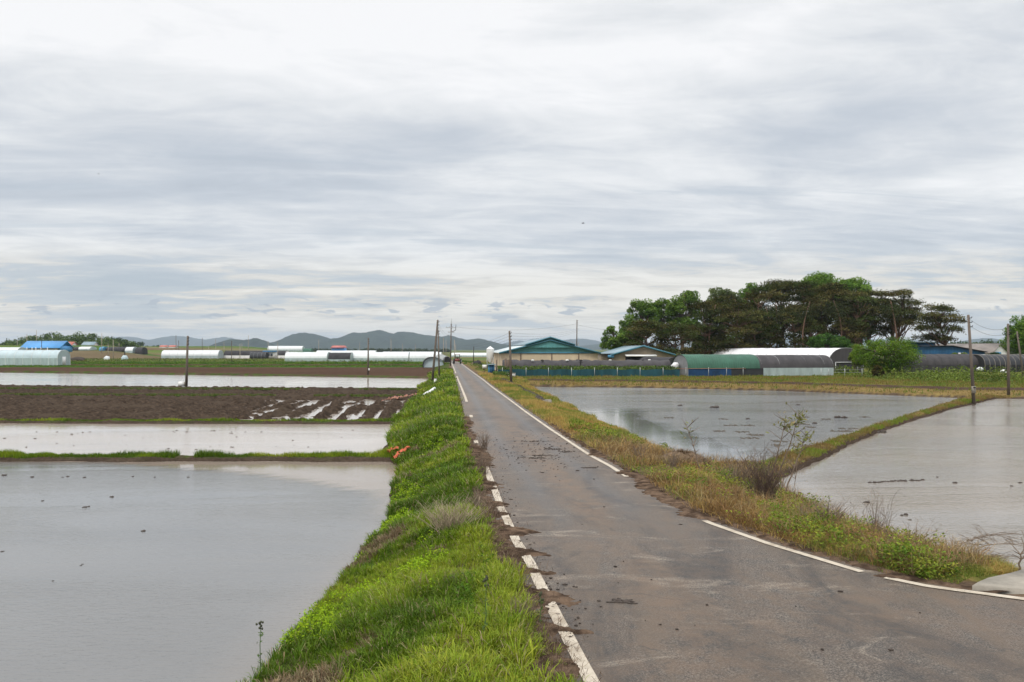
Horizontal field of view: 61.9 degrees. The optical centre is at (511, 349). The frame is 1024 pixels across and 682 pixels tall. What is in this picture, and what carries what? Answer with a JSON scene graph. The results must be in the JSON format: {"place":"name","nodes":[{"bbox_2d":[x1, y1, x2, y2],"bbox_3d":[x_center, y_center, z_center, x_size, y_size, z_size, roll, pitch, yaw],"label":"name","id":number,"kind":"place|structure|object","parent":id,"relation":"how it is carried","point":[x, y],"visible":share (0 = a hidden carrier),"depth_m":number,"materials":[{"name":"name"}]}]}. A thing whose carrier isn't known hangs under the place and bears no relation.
{"place":"outdoors","nodes":[
{"label":"outdoors","id":0,"kind":"place"},
{"bbox_2d":[114,336,233,345],"bbox_3d":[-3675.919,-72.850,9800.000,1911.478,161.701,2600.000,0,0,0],"label":"hills","id":1,"kind":"structure","parent":0,"point":[171,340],"depth_m":9268.81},
{"bbox_2d":[0,425,391,461],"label":"paddy water","id":2,"kind":"structure","parent":0,"point":[238,439],"depth_m":38.23,"materials":[{"name":"liquid"}]},
{"bbox_2d":[0,462,396,681],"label":"paddy water","id":3,"kind":"structure","parent":0,"point":[206,571],"depth_m":16.31,"materials":[{"name":"liquid"}]},
{"bbox_2d":[0,384,419,419],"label":"ploughed field","id":4,"kind":"structure","parent":0,"point":[141,405],"depth_m":60.35,"materials":[{"name":"soil"}]},
{"bbox_2d":[185,336,188,386],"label":"utility pole","id":5,"kind":"object","parent":4,"relation":"on","point":[186,369],"visible":0.92,"depth_m":86.91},
{"bbox_2d":[0,387,420,396],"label":"grass","id":6,"kind":"structure","parent":4,"relation":"on","point":[225,394],"depth_m":71.18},
{"bbox_2d":[0,372,426,387],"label":"paddy water","id":7,"kind":"structure","parent":0,"point":[61,379],"depth_m":109.12,"materials":[{"name":"liquid"}]},
{"bbox_2d":[210,338,275,347],"bbox_3d":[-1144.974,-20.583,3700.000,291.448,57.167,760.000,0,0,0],"label":"hills","id":8,"kind":"structure","parent":0,"point":[256,342],"depth_m":3557.66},
{"bbox_2d":[271,330,511,349],"bbox_3d":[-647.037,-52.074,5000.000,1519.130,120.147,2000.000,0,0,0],"label":"hills","id":9,"kind":"structure","parent":0,"point":[382,339],"depth_m":4431.17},
{"bbox_2d":[0,345,1023,681],"bbox_3d":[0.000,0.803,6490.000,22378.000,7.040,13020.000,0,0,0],"label":"ground","id":10,"kind":"structure","parent":0,"point":[376,371],"depth_m":85.98,"materials":[{"name":"soil"}]},
{"bbox_2d":[0,350,69,365],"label":"greenhouse","id":11,"kind":"object","parent":10,"relation":"on","point":[34,357],"visible":0.94,"depth_m":193.87,"materials":[{"name":"white paint"}]},
{"bbox_2d":[21,341,73,352],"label":"house","id":12,"kind":"structure","parent":10,"relation":"on","point":[50,345],"depth_m":233.01,"materials":[{"name":"blue paint"}]},
{"bbox_2d":[0,331,139,346],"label":"wood","id":13,"kind":"object","parent":10,"relation":"on","point":[81,339],"visible":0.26,"depth_m":514.34,"materials":[{"name":"green plant"}]},
{"bbox_2d":[161,350,223,358],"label":"greenhouse","id":14,"kind":"object","parent":10,"relation":"on","point":[194,354],"visible":0.94,"depth_m":341.94,"materials":[{"name":"plastic"}]},
{"bbox_2d":[0,399,406,424],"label":"puddle water","id":15,"kind":"structure","parent":10,"relation":"on","point":[314,412],"depth_m":50.70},
{"bbox_2d":[70,357,412,361],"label":"weeds","id":16,"kind":"object","parent":10,"relation":"on","point":[204,359],"visible":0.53,"depth_m":271.96,"materials":[{"name":"green plant"}]},
{"bbox_2d":[224,350,288,357],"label":"greenhouse","id":17,"kind":"object","parent":10,"relation":"on","point":[241,354],"visible":0.6,"depth_m":348.57,"materials":[{"name":"white paint"}]},
{"bbox_2d":[267,346,303,351],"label":"greenhouse","id":18,"kind":"object","parent":10,"relation":"on","point":[291,348],"visible":0.94,"depth_m":616.60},
{"bbox_2d":[285,352,329,361],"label":"greenhouse","id":19,"kind":"object","parent":10,"relation":"on","point":[307,356],"visible":0.91,"depth_m":259.08,"materials":[{"name":"white paint"}]},
{"bbox_2d":[328,353,352,361],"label":"greenhouse","id":20,"kind":"object","parent":10,"relation":"on","point":[342,357],"visible":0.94,"depth_m":255.14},
{"bbox_2d":[316,350,376,352],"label":"greenhouse","id":21,"kind":"object","parent":10,"relation":"on","point":[341,351],"visible":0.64,"depth_m":517.30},
{"bbox_2d":[353,352,409,361],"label":"greenhouse","id":22,"kind":"object","parent":10,"relation":"on","point":[380,356],"visible":0.94,"depth_m":259.08,"materials":[{"name":"white paint"}]},
{"bbox_2d":[313,348,449,351],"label":"wood","id":23,"kind":"object","parent":10,"relation":"on","point":[399,350],"visible":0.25,"depth_m":1090.64,"materials":[{"name":"green plant"}]},
{"bbox_2d":[277,386,499,647],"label":"weeds","id":24,"kind":"object","parent":10,"relation":"on","point":[322,610],"visible":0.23,"depth_m":12.60,"materials":[{"name":"green plant"}]},
{"bbox_2d":[236,370,588,681],"bbox_3d":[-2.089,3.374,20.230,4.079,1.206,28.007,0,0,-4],"label":"grass","id":25,"kind":"structure","parent":10,"relation":"on","point":[504,637],"depth_m":10.60,"materials":[{"name":"plant"}]},
{"bbox_2d":[383,368,466,445],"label":"grass","id":26,"kind":"structure","parent":10,"relation":"on","point":[426,411],"depth_m":45.10,"materials":[{"name":"plant"}]},
{"bbox_2d":[409,352,441,361],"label":"greenhouse","id":27,"kind":"object","parent":10,"relation":"on","point":[418,356],"visible":0.7,"depth_m":259.24,"materials":[{"name":"white paint"}]},
{"bbox_2d":[422,357,444,366],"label":"greenhouse","id":28,"kind":"object","parent":10,"relation":"on","point":[428,362],"visible":0.7,"depth_m":171.95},
{"bbox_2d":[431,320,438,380],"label":"utility pole","id":29,"kind":"object","parent":10,"relation":"on","point":[434,357],"visible":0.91,"depth_m":87.91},
{"bbox_2d":[408,492,489,537],"bbox_3d":[-1.076,2.893,14.934,1.215,0.803,1.550,0,0,44],"label":"dry shrub","id":30,"kind":"object","parent":10,"relation":"on","point":[445,522],"visible":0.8,"depth_m":14.84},
{"bbox_2d":[463,480,496,507],"bbox_3d":[-0.682,2.917,16.867,0.577,0.608,0.660,0,0,-37],"label":"dry shrub","id":31,"kind":"object","parent":10,"relation":"on","point":[478,503],"visible":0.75,"depth_m":16.80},
{"bbox_2d":[475,451,495,473],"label":"dry shrub","id":32,"kind":"object","parent":10,"relation":"on","point":[481,468],"visible":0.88,"depth_m":21.41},
{"bbox_2d":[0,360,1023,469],"bbox_3d":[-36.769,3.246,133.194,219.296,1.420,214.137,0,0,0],"label":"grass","id":33,"kind":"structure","parent":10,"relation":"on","point":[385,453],"depth_m":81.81,"materials":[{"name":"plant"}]},
{"bbox_2d":[500,591,538,620],"bbox_3d":[0.084,2.975,9.723,0.472,0.475,0.408,0,0,42],"label":"dry shrub","id":34,"kind":"object","parent":10,"relation":"on","point":[515,606],"visible":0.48,"depth_m":9.74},
{"bbox_2d":[502,359,579,369],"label":"shade tunnel","id":35,"kind":"structure","parent":10,"relation":"on","point":[532,362],"depth_m":119.33,"materials":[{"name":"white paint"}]},
{"bbox_2d":[492,336,600,370],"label":"barn","id":36,"kind":"structure","parent":10,"relation":"on","point":[551,348],"depth_m":129.88,"materials":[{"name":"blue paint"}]},
{"bbox_2d":[497,364,678,369],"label":"weeds","id":37,"kind":"object","parent":10,"relation":"on","point":[604,367],"visible":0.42,"depth_m":113.30,"materials":[{"name":"green plant"}]},
{"bbox_2d":[599,324,628,349],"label":"leafy tree","id":38,"kind":"object","parent":10,"relation":"on","point":[613,340],"visible":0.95,"depth_m":164.27,"materials":[{"name":"green plant"}]},
{"bbox_2d":[498,367,745,376],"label":"net fence","id":39,"kind":"object","parent":10,"relation":"on","point":[594,372],"visible":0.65,"depth_m":109.99,"materials":[{"name":"fabric"}]},
{"bbox_2d":[579,359,670,369],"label":"shade tunnel","id":40,"kind":"structure","parent":10,"relation":"on","point":[610,362],"depth_m":119.34,"materials":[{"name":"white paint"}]},
{"bbox_2d":[617,313,644,345],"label":"leafy tree","id":41,"kind":"object","parent":10,"relation":"on","point":[623,323],"visible":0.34,"depth_m":167.44,"materials":[{"name":"green plant"}]},
{"bbox_2d":[601,345,675,360],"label":"barn","id":42,"kind":"structure","parent":10,"relation":"on","point":[622,353],"depth_m":139.92,"materials":[{"name":"white paint"}]},
{"bbox_2d":[626,298,658,338],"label":"leafy tree","id":43,"kind":"object","parent":10,"relation":"on","point":[645,309],"visible":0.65,"depth_m":174.91,"materials":[{"name":"green plant"}]},
{"bbox_2d":[622,319,674,349],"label":"pine tree","id":44,"kind":"object","parent":10,"relation":"on","point":[643,328],"visible":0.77,"depth_m":155.20,"materials":[{"name":"green plant"}]},
{"bbox_2d":[651,298,672,344],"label":"leafy tree","id":45,"kind":"object","parent":10,"relation":"on","point":[659,304],"visible":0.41,"depth_m":181.04,"materials":[{"name":"green plant"}]},
{"bbox_2d":[662,445,682,469],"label":"dry shrub","id":46,"kind":"object","parent":10,"relation":"on","point":[672,462],"visible":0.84,"depth_m":22.06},
{"bbox_2d":[649,321,703,356],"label":"pine tree","id":47,"kind":"object","parent":10,"relation":"on","point":[672,330],"visible":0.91,"depth_m":152.77,"materials":[{"name":"green plant"}]},
{"bbox_2d":[664,290,702,349],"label":"leafy tree","id":48,"kind":"object","parent":10,"relation":"on","point":[675,307],"visible":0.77,"depth_m":176.96,"materials":[{"name":"green plant"}]},
{"bbox_2d":[649,447,718,467],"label":"dry grass","id":49,"kind":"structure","parent":10,"relation":"on","point":[685,453],"depth_m":24.36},
{"bbox_2d":[680,299,732,353],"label":"pine tree","id":50,"kind":"object","parent":10,"relation":"on","point":[704,345],"visible":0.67,"depth_m":156.74,"materials":[{"name":"green plant"}]},
{"bbox_2d":[697,302,725,354],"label":"pine tree","id":51,"kind":"object","parent":10,"relation":"on","point":[714,314],"visible":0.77,"depth_m":156.32,"materials":[{"name":"green plant"}]},
{"bbox_2d":[697,295,745,354],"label":"pine tree","id":52,"kind":"object","parent":10,"relation":"on","point":[721,299],"visible":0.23,"depth_m":161.29,"materials":[{"name":"green plant"}]},
{"bbox_2d":[706,286,742,324],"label":"leafy tree","id":53,"kind":"object","parent":10,"relation":"on","point":[714,292],"visible":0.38,"depth_m":183.31,"materials":[{"name":"green plant"}]},
{"bbox_2d":[712,456,752,486],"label":"dry grass","id":54,"kind":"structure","parent":10,"relation":"on","point":[735,473],"depth_m":20.17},
{"bbox_2d":[708,297,763,352],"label":"pine tree","id":55,"kind":"object","parent":10,"relation":"on","point":[730,316],"visible":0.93,"depth_m":153.63,"materials":[{"name":"green plant"}]},
{"bbox_2d":[737,282,757,303],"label":"leafy tree","id":56,"kind":"object","parent":10,"relation":"on","point":[746,289],"visible":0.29,"depth_m":189.34,"materials":[{"name":"green plant"}]},
{"bbox_2d":[478,372,1023,583],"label":"dry grass","id":57,"kind":"structure","parent":10,"relation":"on","point":[556,408],"depth_m":17.88,"materials":[{"name":"plant"}]},
{"bbox_2d":[671,354,833,375],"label":"greenhouse","id":58,"kind":"object","parent":10,"relation":"on","point":[786,365],"visible":0.96,"depth_m":112.34,"materials":[{"name":"plastic"}]},
{"bbox_2d":[737,310,781,347],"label":"pine tree","id":59,"kind":"object","parent":10,"relation":"on","point":[767,324],"visible":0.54,"depth_m":155.51,"materials":[{"name":"green plant"}]},
{"bbox_2d":[727,438,794,501],"bbox_3d":[5.380,2.655,18.402,1.436,1.506,1.624,0,0,36],"label":"dry shrub","id":60,"kind":"object","parent":10,"relation":"on","point":[770,486],"visible":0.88,"depth_m":18.26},
{"bbox_2d":[734,285,788,344],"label":"pine tree","id":61,"kind":"object","parent":10,"relation":"on","point":[756,296],"visible":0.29,"depth_m":164.67,"materials":[{"name":"green plant"}]},
{"bbox_2d":[564,419,965,579],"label":"weeds","id":62,"kind":"object","parent":10,"relation":"on","point":[908,548],"visible":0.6,"depth_m":13.98,"materials":[{"name":"green plant"}]},
{"bbox_2d":[752,325,785,347],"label":"pine tree","id":63,"kind":"object","parent":10,"relation":"on","point":[776,338],"visible":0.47,"depth_m":157.69,"materials":[{"name":"green plant"}]},
{"bbox_2d":[765,412,796,472],"bbox_3d":[7.003,2.697,22.195,0.749,2.172,0.556,0,0,-24],"label":"sapling","id":64,"kind":"object","parent":10,"relation":"on","point":[787,425],"visible":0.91,"depth_m":22.21,"materials":[{"name":"green plant"}]},
{"bbox_2d":[757,279,810,347],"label":"pine tree","id":65,"kind":"object","parent":10,"relation":"on","point":[785,286],"visible":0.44,"depth_m":166.21,"materials":[{"name":"green plant"}]},
{"bbox_2d":[714,348,863,372],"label":"greenhouse","id":66,"kind":"object","parent":10,"relation":"on","point":[837,356],"visible":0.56,"depth_m":132.94,"materials":[{"name":"plastic"}]},
{"bbox_2d":[776,402,806,477],"bbox_3d":[7.309,2.604,22.571,1.006,2.455,0.552,0,0,0],"label":"sapling","id":67,"kind":"object","parent":10,"relation":"on","point":[800,419],"visible":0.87,"depth_m":22.52,"materials":[{"name":"green plant"}]},
{"bbox_2d":[772,309,818,347],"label":"pine tree","id":68,"kind":"object","parent":10,"relation":"on","point":[799,323],"visible":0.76,"depth_m":159.13,"materials":[{"name":"green plant"}]},
{"bbox_2d":[572,426,1022,576],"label":"dead stems","id":69,"kind":"object","parent":10,"relation":"on","point":[946,548],"visible":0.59,"depth_m":16.19,"materials":[{"name":"plant"}]},
{"bbox_2d":[784,428,813,493],"bbox_3d":[7.323,2.939,21.826,0.863,1.797,0.441,0,0,0],"label":"sapling","id":70,"kind":"object","parent":10,"relation":"on","point":[805,439],"visible":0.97,"depth_m":21.81,"materials":[{"name":"green plant"}]},
{"bbox_2d":[779,280,832,337],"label":"pine tree","id":71,"kind":"object","parent":10,"relation":"on","point":[814,300],"visible":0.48,"depth_m":162.70,"materials":[{"name":"green plant"}]},
{"bbox_2d":[789,298,824,343],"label":"pine tree","id":72,"kind":"object","parent":10,"relation":"on","point":[806,309],"visible":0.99,"depth_m":156.81,"materials":[{"name":"green plant"}]},
{"bbox_2d":[789,324,830,347],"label":"pine tree","id":73,"kind":"object","parent":10,"relation":"on","point":[818,328],"visible":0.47,"depth_m":155.33,"materials":[{"name":"green plant"}]},
{"bbox_2d":[799,271,846,334],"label":"leafy tree","id":74,"kind":"object","parent":10,"relation":"on","point":[822,278],"visible":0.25,"depth_m":194.24,"materials":[{"name":"green plant"}]},
{"bbox_2d":[791,493,857,525],"bbox_3d":[5.555,2.878,15.197,1.092,0.740,1.081,0,0,0],"label":"dry shrub","id":75,"kind":"object","parent":10,"relation":"on","point":[834,513],"visible":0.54,"depth_m":15.09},
{"bbox_2d":[806,332,852,347],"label":"round tree","id":76,"kind":"object","parent":10,"relation":"on","point":[830,340],"visible":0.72,"depth_m":144.53,"materials":[{"name":"green plant"}]},
{"bbox_2d":[808,280,855,335],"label":"pine tree","id":77,"kind":"object","parent":10,"relation":"on","point":[834,289],"visible":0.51,"depth_m":164.19,"materials":[{"name":"green plant"}]},
{"bbox_2d":[818,298,853,335],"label":"pine tree","id":78,"kind":"object","parent":10,"relation":"on","point":[843,309],"visible":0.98,"depth_m":157.30,"materials":[{"name":"green plant"}]},
{"bbox_2d":[822,316,869,344],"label":"pine tree","id":79,"kind":"object","parent":10,"relation":"on","point":[848,324],"visible":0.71,"depth_m":158.61,"materials":[{"name":"green plant"}]},
{"bbox_2d":[834,276,871,304],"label":"leafy tree","id":80,"kind":"object","parent":10,"relation":"on","point":[855,284],"visible":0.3,"depth_m":191.49,"materials":[{"name":"green plant"}]},
{"bbox_2d":[848,344,865,370],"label":"round tree","id":81,"kind":"object","parent":10,"relation":"on","point":[854,364],"visible":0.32,"depth_m":121.88,"materials":[{"name":"green plant"}]},
{"bbox_2d":[831,288,884,346],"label":"pine tree","id":82,"kind":"object","parent":10,"relation":"on","point":[850,294],"visible":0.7,"depth_m":162.74,"materials":[{"name":"green plant"}]},
{"bbox_2d":[862,288,893,345],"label":"pine tree","id":83,"kind":"object","parent":10,"relation":"on","point":[877,294],"visible":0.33,"depth_m":166.79,"materials":[{"name":"green plant"}]},
{"bbox_2d":[857,490,898,533],"bbox_3d":[6.113,2.782,14.244,0.696,1.046,0.969,0,0,33],"label":"dry shrub","id":84,"kind":"object","parent":10,"relation":"on","point":[875,521],"visible":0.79,"depth_m":14.29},
{"bbox_2d":[848,336,924,373],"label":"round tree","id":85,"kind":"object","parent":10,"relation":"on","point":[886,350],"visible":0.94,"depth_m":115.61,"materials":[{"name":"green plant"}]},
{"bbox_2d":[872,312,900,344],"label":"pine tree","id":86,"kind":"object","parent":10,"relation":"on","point":[887,328],"visible":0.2,"depth_m":169.24,"materials":[{"name":"green plant"}]},
{"bbox_2d":[873,298,914,340],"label":"pine tree","id":87,"kind":"object","parent":10,"relation":"on","point":[892,309],"visible":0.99,"depth_m":153.67,"materials":[{"name":"green plant"}]},
{"bbox_2d":[877,289,929,342],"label":"pine tree","id":88,"kind":"object","parent":10,"relation":"on","point":[911,319],"visible":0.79,"depth_m":161.28,"materials":[{"name":"green plant"}]},
{"bbox_2d":[873,516,945,544],"bbox_3d":[6.332,2.951,13.594,1.201,0.578,1.031,0,0,0],"label":"dry shrub","id":89,"kind":"object","parent":10,"relation":"on","point":[916,532],"visible":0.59,"depth_m":13.57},
{"bbox_2d":[834,364,1023,382],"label":"weeds","id":90,"kind":"object","parent":10,"relation":"on","point":[936,374],"visible":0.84,"depth_m":99.99,"materials":[{"name":"green plant"}]},
{"bbox_2d":[894,354,978,371],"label":"greenhouse","id":91,"kind":"object","parent":10,"relation":"on","point":[933,361],"visible":0.63,"depth_m":132.22,"materials":[{"name":"black paint"}]},
{"bbox_2d":[907,302,966,346],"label":"pine tree","id":92,"kind":"object","parent":10,"relation":"on","point":[936,319],"visible":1,"depth_m":153.91,"materials":[{"name":"green plant"}]},
{"bbox_2d":[906,345,986,353],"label":"shed","id":93,"kind":"structure","parent":10,"relation":"on","point":[944,349],"depth_m":150.00,"materials":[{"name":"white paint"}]},
{"bbox_2d":[935,343,1006,353],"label":"farmhouse","id":94,"kind":"object","parent":10,"relation":"on","point":[989,348],"visible":0.2,"depth_m":172.88,"materials":[{"name":"white paint"}]},
{"bbox_2d":[967,315,975,404],"bbox_3d":[33.283,0.810,61.644,0.617,6.638,0.563,0,0,0],"label":"utility pole","id":95,"kind":"object","parent":10,"relation":"on","point":[973,389],"visible":0.93,"depth_m":61.71,"materials":[{"name":"concrete"}]},
{"bbox_2d":[941,531,1022,556],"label":"fallen branch","id":96,"kind":"object","parent":10,"relation":"on","point":[991,544],"visible":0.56,"depth_m":15.75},
{"bbox_2d":[944,524,1021,547],"bbox_3d":[8.436,3.606,15.550,1.070,0.480,3.302,0,0,40],"label":"fallen branch","id":97,"kind":"object","parent":10,"relation":"on","point":[994,534],"visible":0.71,"depth_m":16.09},
{"bbox_2d":[972,569,1023,593],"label":"concrete slab","id":98,"kind":"structure","parent":10,"relation":"on","point":[1011,583],"depth_m":11.23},
{"bbox_2d":[972,354,1023,371],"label":"greenhouse","id":99,"kind":"object","parent":10,"relation":"on","point":[992,360],"visible":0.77,"depth_m":131.23,"materials":[{"name":"plastic"}]},
{"bbox_2d":[1007,324,1010,394],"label":"utility pole","id":100,"kind":"object","parent":10,"relation":"on","point":[1008,367],"visible":1,"depth_m":69.91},
{"bbox_2d":[998,315,1023,353],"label":"leafy tree","id":101,"kind":"object","parent":10,"relation":"on","point":[1018,325],"visible":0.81,"depth_m":147.64,"materials":[{"name":"green plant"}]},
{"bbox_2d":[0,0,1023,345],"label":"sky","id":102,"kind":"structure","parent":0,"point":[270,171],"materials":[{"name":"white"}]},
{"bbox_2d":[503,338,939,349],"bbox_3d":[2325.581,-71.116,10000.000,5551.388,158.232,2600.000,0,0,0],"label":"hills","id":103,"kind":"structure","parent":0,"point":[583,342],"depth_m":9452.70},
{"bbox_2d":[451,360,1023,681],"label":"road","id":104,"kind":"structure","parent":0,"point":[750,622],"depth_m":10.79,"materials":[{"name":"asphalt"}]},
{"bbox_2d":[452,364,599,681],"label":"road marking","id":105,"kind":"object","parent":104,"relation":"on","point":[578,653],"visible":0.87,"depth_m":10.21,"materials":[{"name":"paint"}]},
{"bbox_2d":[463,416,593,681],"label":"mud","id":106,"kind":"structure","parent":104,"relation":"on","point":[521,531],"depth_m":12.79,"materials":[{"name":"soil"}]},
{"bbox_2d":[464,435,615,681],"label":"dead stems","id":107,"kind":"object","parent":106,"relation":"on","point":[538,622],"visible":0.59,"depth_m":9.80,"materials":[{"name":"plant"}]},
{"bbox_2d":[475,431,920,650],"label":"dirt","id":108,"kind":"structure","parent":104,"relation":"on","point":[619,600],"depth_m":12.34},
{"bbox_2d":[462,364,1023,599],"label":"road marking","id":109,"kind":"object","parent":104,"relation":"on","point":[806,554],"visible":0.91,"depth_m":13.31,"materials":[{"name":"paint"}]},
{"bbox_2d":[548,423,1004,593],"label":"mud","id":110,"kind":"structure","parent":104,"relation":"on","point":[645,484],"depth_m":15.83,"materials":[{"name":"soil"}]},
{"bbox_2d":[534,386,956,462],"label":"paddy water","id":111,"kind":"structure","parent":0,"point":[643,412],"depth_m":54.01,"materials":[{"name":"liquid"}]},
{"bbox_2d":[779,399,1023,568],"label":"paddy water","id":112,"kind":"structure","parent":0,"point":[975,452],"depth_m":27.02,"materials":[{"name":"liquid"}]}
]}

